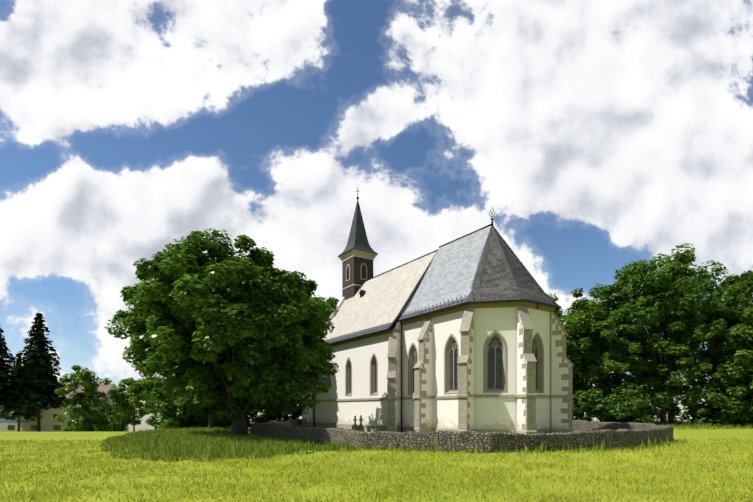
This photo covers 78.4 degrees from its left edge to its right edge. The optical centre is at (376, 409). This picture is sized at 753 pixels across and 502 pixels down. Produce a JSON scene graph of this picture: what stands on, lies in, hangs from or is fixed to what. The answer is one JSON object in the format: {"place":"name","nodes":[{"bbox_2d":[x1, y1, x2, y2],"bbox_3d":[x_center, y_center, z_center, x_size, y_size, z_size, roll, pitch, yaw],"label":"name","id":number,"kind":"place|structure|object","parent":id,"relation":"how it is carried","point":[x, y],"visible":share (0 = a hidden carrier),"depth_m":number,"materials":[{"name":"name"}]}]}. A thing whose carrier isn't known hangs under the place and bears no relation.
{"place":"outdoors","nodes":[
{"label":"outdoors","id":0,"kind":"place"},
{"bbox_2d":[277,282,328,420],"bbox_3d":[-9.743,-6.552,53.719,14.324,17.626,14.957,0,0,-34],"label":"tree","id":1,"kind":"object","parent":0,"point":[306,285],"depth_m":52.95,"materials":[{"name":"green plant"}]},
{"bbox_2d":[337,187,377,299],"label":"church tower","id":2,"kind":"structure","parent":0,"point":[357,255],"depth_m":49.78,"materials":[{"name":"grey stone"}]},
{"bbox_2d":[0,423,752,501],"bbox_3d":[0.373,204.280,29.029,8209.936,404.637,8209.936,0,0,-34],"label":"meadow","id":3,"kind":"structure","parent":0,"point":[739,434],"depth_m":14.08,"materials":[{"name":"green plant"}]},
{"bbox_2d":[0,326,33,410],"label":"spruce tree","id":4,"kind":"object","parent":3,"relation":"on","point":[5,376],"visible":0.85,"depth_m":58.33,"materials":[{"name":"green plant"}]},
{"bbox_2d":[0,355,42,431],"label":"spruce tree","id":5,"kind":"object","parent":3,"relation":"on","point":[10,414],"visible":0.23,"depth_m":91.25,"materials":[{"name":"green plant"}]},
{"bbox_2d":[2,312,75,431],"bbox_3d":[-44.576,-4.825,61.285,8.498,16.800,8.453,0,0,-34],"label":"spruce tree","id":6,"kind":"object","parent":3,"relation":"on","point":[38,384],"visible":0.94,"depth_m":60.26,"materials":[{"name":"green plant"}]},
{"bbox_2d":[0,380,128,431],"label":"houses","id":7,"kind":"structure","parent":3,"relation":"on","point":[49,423],"depth_m":94.67,"materials":[{"name":"paint"}]},
{"bbox_2d":[54,407,107,431],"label":"bush","id":8,"kind":"object","parent":3,"relation":"on","point":[76,428],"visible":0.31,"depth_m":79.65,"materials":[{"name":"green plant"}]},
{"bbox_2d":[55,365,117,431],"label":"young tree","id":9,"kind":"object","parent":3,"relation":"on","point":[82,377],"visible":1,"depth_m":59.95,"materials":[{"name":"green plant"}]},
{"bbox_2d":[71,401,142,431],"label":"bush","id":10,"kind":"object","parent":3,"relation":"on","point":[106,422],"visible":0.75,"depth_m":77.24,"materials":[{"name":"green plant"}]},
{"bbox_2d":[110,377,152,431],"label":"young tree","id":11,"kind":"object","parent":3,"relation":"on","point":[121,399],"visible":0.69,"depth_m":63.11,"materials":[{"name":"green plant"}]},
{"bbox_2d":[126,376,172,428],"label":"young tree","id":12,"kind":"object","parent":3,"relation":"on","point":[149,383],"visible":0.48,"depth_m":55.18,"materials":[{"name":"green plant"}]},
{"bbox_2d":[140,372,164,382],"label":"young tree","id":13,"kind":"object","parent":3,"relation":"on","point":[163,381],"visible":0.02,"depth_m":68.03,"materials":[{"name":"green plant"}]},
{"bbox_2d":[145,387,222,428],"bbox_3d":[-19.197,-0.011,46.626,7.149,5.087,8.051,0,0,-34],"label":"bush","id":14,"kind":"object","parent":3,"relation":"on","point":[174,414],"visible":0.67,"depth_m":44.68,"materials":[{"name":"green plant"}]},
{"bbox_2d":[176,314,228,427],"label":"tree","id":15,"kind":"object","parent":3,"relation":"on","point":[211,423],"depth_m":41.90,"materials":[{"name":"green plant"}]},
{"bbox_2d":[104,228,338,435],"bbox_3d":[-9.864,-4.583,31.993,14.920,13.688,16.585,0,0,-34],"label":"tree","id":16,"kind":"object","parent":3,"relation":"on","point":[268,356],"visible":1,"depth_m":28.16,"materials":[{"name":"green plant"}]},
{"bbox_2d":[191,396,259,427],"bbox_3d":[-17.585,0.153,50.792,8.900,5.904,8.567,0,0,25],"label":"bush","id":17,"kind":"object","parent":3,"relation":"on","point":[224,423],"visible":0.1,"depth_m":49.65,"materials":[{"name":"green plant"}]},
{"bbox_2d":[230,397,301,427],"bbox_3d":[-11.933,-0.858,55.323,8.648,7.363,11.154,0,0,41],"label":"bush","id":18,"kind":"object","parent":3,"relation":"on","point":[256,419],"visible":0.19,"depth_m":53.81,"materials":[{"name":"green plant"}]},
{"bbox_2d":[291,275,338,419],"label":"tree","id":19,"kind":"object","parent":3,"relation":"on","point":[312,285],"visible":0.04,"depth_m":52.51,"materials":[{"name":"green plant"}]},
{"bbox_2d":[326,297,338,315],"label":"tree","id":20,"kind":"object","parent":3,"relation":"on","point":[331,299],"depth_m":55.65,"materials":[{"name":"green plant"}]},
{"bbox_2d":[308,415,398,431],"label":"gravestones","id":21,"kind":"object","parent":3,"relation":"on","point":[360,427],"visible":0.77,"depth_m":37.72,"materials":[{"name":"stone"}]},
{"bbox_2d":[100,420,752,461],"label":"tall grass patch","id":22,"kind":"object","parent":3,"relation":"on","point":[209,443],"visible":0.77,"depth_m":22.26,"materials":[{"name":"green plant"}]},
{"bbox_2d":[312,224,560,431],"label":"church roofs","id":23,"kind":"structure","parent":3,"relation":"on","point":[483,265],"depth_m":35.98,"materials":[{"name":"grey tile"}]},
{"bbox_2d":[250,419,672,452],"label":"stone wall","id":24,"kind":"structure","parent":3,"relation":"on","point":[616,434],"depth_m":22.31,"materials":[{"name":"grey stone"}]},
{"bbox_2d":[546,292,591,371],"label":"tree","id":25,"kind":"object","parent":3,"relation":"on","point":[559,313],"visible":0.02,"depth_m":66.96,"materials":[{"name":"green plant"}]},
{"bbox_2d":[572,380,594,419],"bbox_3d":[22.020,-1.000,55.173,10.360,6.841,9.423,0,0,-34],"label":"bush","id":26,"kind":"object","parent":3,"relation":"on","point":[577,404],"visible":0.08,"depth_m":52.34,"materials":[{"name":"green plant"}]},
{"bbox_2d":[573,381,655,422],"bbox_3d":[26.782,-0.258,52.563,8.675,5.708,9.544,0,0,28],"label":"bush","id":27,"kind":"object","parent":3,"relation":"on","point":[610,406],"visible":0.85,"depth_m":50.98,"materials":[{"name":"green plant"}]},
{"bbox_2d":[612,369,698,423],"bbox_3d":[33.459,-1.401,56.045,9.202,7.766,10.454,0,0,2],"label":"bush","id":28,"kind":"object","parent":3,"relation":"on","point":[661,401],"visible":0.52,"depth_m":54.43,"materials":[{"name":"green plant"}]},
{"bbox_2d":[680,374,752,426],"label":"bush","id":29,"kind":"object","parent":3,"relation":"on","point":[735,410],"visible":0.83,"depth_m":50.20,"materials":[{"name":"green plant"}]},
{"bbox_2d":[693,384,752,424],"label":"bush","id":30,"kind":"object","parent":3,"relation":"on","point":[751,422],"depth_m":53.93,"materials":[{"name":"green plant"}]},
{"bbox_2d":[0,0,752,431],"label":"sky","id":31,"kind":"structure","parent":0,"point":[600,136],"materials":[{"name":"white"}]},
{"bbox_2d":[315,293,550,429],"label":"church walls","id":32,"kind":"structure","parent":0,"point":[362,368],"depth_m":33.03,"materials":[{"name":"beige paint"}]},
{"bbox_2d":[301,305,573,433],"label":"stone trim","id":33,"kind":"structure","parent":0,"point":[561,396],"depth_m":31.59,"materials":[{"name":"beige stone"}]},
{"bbox_2d":[327,301,554,347],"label":"cornice","id":34,"kind":"structure","parent":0,"point":[482,305],"depth_m":32.01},
{"bbox_2d":[489,207,494,225],"bbox_3d":[8.671,-14.514,34.609,0.518,1.550,0.518,0,0,-34],"label":"roof finial","id":35,"kind":"object","parent":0,"point":[492,219],"visible":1,"depth_m":34.55,"materials":[{"name":"grey metal"}]},
{"bbox_2d":[563,286,635,421],"bbox_3d":[29.863,-7.400,63.308,14.131,19.322,13.111,0,0,-34],"label":"tree","id":36,"kind":"object","parent":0,"point":[608,381],"depth_m":60.50,"materials":[{"name":"green plant"}]},
{"bbox_2d":[558,298,641,420],"bbox_3d":[24.686,-5.294,54.186,11.802,15.110,11.295,0,0,-34],"label":"tree","id":37,"kind":"object","parent":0,"point":[602,325],"depth_m":53.52,"materials":[{"name":"green plant"}]},
{"bbox_2d":[579,261,675,385],"bbox_3d":[34.473,-9.553,66.530,15.303,23.628,17.183,0,0,-34],"label":"tree","id":38,"kind":"object","parent":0,"point":[623,280],"depth_m":63.13,"materials":[{"name":"green plant"}]},
{"bbox_2d":[592,253,726,424],"bbox_3d":[33.958,-7.839,54.313,12.450,20.200,12.858,0,0,-34],"label":"tree","id":39,"kind":"object","parent":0,"point":[690,326],"depth_m":52.91,"materials":[{"name":"green plant"}]},
{"bbox_2d":[614,243,733,423],"bbox_3d":[38.396,-9.522,61.074,14.337,23.567,15.690,0,0,-34],"label":"tree","id":40,"kind":"object","parent":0,"point":[641,302],"depth_m":58.74,"materials":[{"name":"green plant"}]},
{"bbox_2d":[656,269,741,421],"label":"tree","id":41,"kind":"object","parent":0,"point":[715,279],"depth_m":69.05,"materials":[{"name":"green plant"}]},
{"bbox_2d":[696,270,752,377],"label":"tree","id":42,"kind":"object","parent":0,"point":[733,314],"depth_m":53.37,"materials":[{"name":"green plant"}]},
{"bbox_2d":[698,271,752,368],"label":"tree","id":43,"kind":"object","parent":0,"point":[732,280],"depth_m":59.86,"materials":[{"name":"green plant"}]},
{"bbox_2d":[712,308,752,393],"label":"tree","id":44,"kind":"object","parent":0,"point":[740,367],"depth_m":48.68,"materials":[{"name":"green plant"}]}
]}

